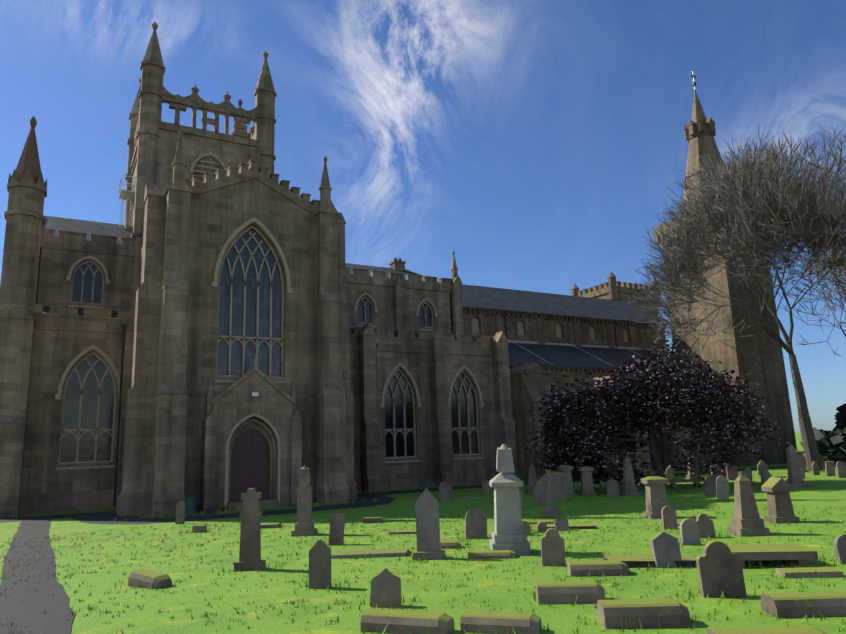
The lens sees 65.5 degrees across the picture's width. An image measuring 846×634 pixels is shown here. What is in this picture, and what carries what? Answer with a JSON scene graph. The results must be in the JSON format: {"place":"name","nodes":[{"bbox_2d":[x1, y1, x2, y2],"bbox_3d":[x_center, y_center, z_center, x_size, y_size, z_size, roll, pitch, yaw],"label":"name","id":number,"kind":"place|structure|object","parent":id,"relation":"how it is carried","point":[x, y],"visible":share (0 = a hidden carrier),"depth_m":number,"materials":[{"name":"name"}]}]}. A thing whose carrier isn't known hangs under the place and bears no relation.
{"place":"outdoors","nodes":[
{"label":"outdoors","id":0,"kind":"place"},
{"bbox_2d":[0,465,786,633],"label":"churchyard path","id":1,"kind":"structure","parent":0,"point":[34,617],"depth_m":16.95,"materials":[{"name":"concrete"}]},
{"bbox_2d":[0,448,845,633],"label":"churchyard ground","id":2,"kind":"structure","parent":0,"point":[822,491],"depth_m":14.63,"materials":[{"name":"green plant"}]},
{"bbox_2d":[185,497,195,515],"bbox_3d":[-10.704,8.715,30.259,0.464,0.780,0.464,4,-13,-29],"label":"litter bin","id":3,"kind":"object","parent":2,"relation":"on","point":[190,504],"visible":0.9,"depth_m":30.10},
{"bbox_2d":[0,22,519,517],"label":"church","id":4,"kind":"structure","parent":2,"relation":"on","point":[182,414],"depth_m":35.82,"materials":[{"name":"brown stone"}]},
{"bbox_2d":[15,116,40,183],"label":"spire","id":5,"kind":"structure","parent":4,"relation":"on","point":[29,159],"depth_m":36.53,"materials":[{"name":"brown stone"}]},
{"bbox_2d":[217,229,280,376],"bbox_3d":[-9.380,-0.913,35.796,3.700,8.600,0.040,4,-13,-29],"label":"window tracery","id":6,"kind":"object","parent":4,"relation":"attached to","point":[250,319],"visible":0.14,"depth_m":35.68,"materials":[{"name":"grey stone"}]},
{"bbox_2d":[230,428,269,501],"bbox_3d":[-8.838,7.525,33.680,2.000,3.600,0.125,4,-13,-29],"label":"door","id":7,"kind":"structure","parent":4,"relation":"attached to","point":[250,460],"depth_m":33.67,"materials":[{"name":"paint"}]},
{"bbox_2d":[55,152,658,506],"bbox_3d":[2.693,0.758,51.923,54.760,23.789,18.800,4,-13,-29],"label":"abbey tracery and dressings","id":8,"kind":"object","parent":4,"relation":"attached to","point":[475,328],"visible":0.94,"depth_m":36.40,"materials":[{"name":"stone"}]},
{"bbox_2d":[113,313,617,505],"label":"drainpipes","id":9,"kind":"object","parent":4,"relation":"attached to","point":[123,326],"visible":0.4,"depth_m":35.49,"materials":[{"name":"black metal"}]},
{"bbox_2d":[42,215,711,372],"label":"abbey slate roofs","id":10,"kind":"structure","parent":4,"relation":"on","point":[502,300],"depth_m":60.51,"materials":[{"name":"grey stone"}]},
{"bbox_2d":[405,269,663,366],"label":"abbey leadwork","id":11,"kind":"object","parent":10,"relation":"on","point":[546,343],"visible":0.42,"depth_m":61.28,"materials":[{"name":"grey metal"}]},
{"bbox_2d":[119,71,694,395],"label":"abbey ladder and metalwork","id":12,"kind":"object","parent":4,"relation":"attached to","point":[126,195],"visible":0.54,"depth_m":47.98,"materials":[{"name":"grey metal"}]},
{"bbox_2d":[60,206,753,470],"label":"window panes","id":13,"kind":"structure","parent":4,"relation":"attached to","point":[88,419],"depth_m":41.70,"materials":[{"name":"grey glass"}]},
{"bbox_2d":[205,507,696,567],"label":"gravestones","id":14,"kind":"object","parent":2,"relation":"on","point":[635,561],"visible":0.48,"depth_m":14.13,"materials":[{"name":"stone"}]},
{"bbox_2d":[128,444,845,633],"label":"gravestones","id":15,"kind":"object","parent":2,"relation":"on","point":[720,565],"visible":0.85,"depth_m":13.38,"materials":[{"name":"stone"}]},
{"bbox_2d":[489,444,530,554],"bbox_3d":[2.093,4.522,16.436,0.907,2.657,0.907,-2,-11,1],"label":"marble grave monument","id":16,"kind":"object","parent":2,"relation":"on","point":[508,533],"visible":0.98,"depth_m":16.11,"materials":[{"name":"white stone"}]},
{"bbox_2d":[331,464,845,567],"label":"gravestones","id":17,"kind":"object","parent":2,"relation":"on","point":[665,547],"visible":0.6,"depth_m":15.90,"materials":[{"name":"grey stone"}]},
{"bbox_2d":[463,308,720,480],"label":"church nave wall","id":18,"kind":"structure","parent":2,"relation":"on","point":[530,383],"depth_m":56.14,"materials":[{"name":"stone"}]},
{"bbox_2d":[525,340,787,489],"bbox_3d":[13.086,5.559,37.479,14.711,8.339,9.463,-3,-11,6],"label":"plum tree","id":19,"kind":"object","parent":2,"relation":"on","point":[656,413],"depth_m":35.58,"materials":[{"name":"purple plant"}]},
{"bbox_2d":[592,90,796,465],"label":"church tower","id":20,"kind":"structure","parent":2,"relation":"on","point":[760,360],"depth_m":63.75,"materials":[{"name":"stone"}]},
{"bbox_2d":[571,272,660,303],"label":"battlemented parapet","id":21,"kind":"structure","parent":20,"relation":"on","point":[612,287],"depth_m":87.11,"materials":[{"name":"beige stone"}]},
{"bbox_2d":[624,124,845,470],"bbox_3d":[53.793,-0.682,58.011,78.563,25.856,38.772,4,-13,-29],"label":"tree","id":22,"kind":"object","parent":2,"relation":"on","point":[743,216],"depth_m":47.88,"materials":[{"name":"plant"}]},
{"bbox_2d":[800,403,845,466],"bbox_3d":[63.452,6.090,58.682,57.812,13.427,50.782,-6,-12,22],"label":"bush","id":23,"kind":"object","parent":2,"relation":"on","point":[831,446],"visible":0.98,"depth_m":53.72,"materials":[{"name":"green plant"}]},
{"bbox_2d":[0,0,845,432],"label":"sky","id":24,"kind":"structure","parent":0,"point":[536,143],"materials":[{"name":"blue"}]},
{"bbox_2d":[795,433,802,447],"bbox_3d":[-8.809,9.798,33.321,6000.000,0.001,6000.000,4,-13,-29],"label":"distant ground","id":25,"kind":"structure","parent":0,"point":[798,439],"depth_m":264.57,"materials":[{"name":"green plant"}]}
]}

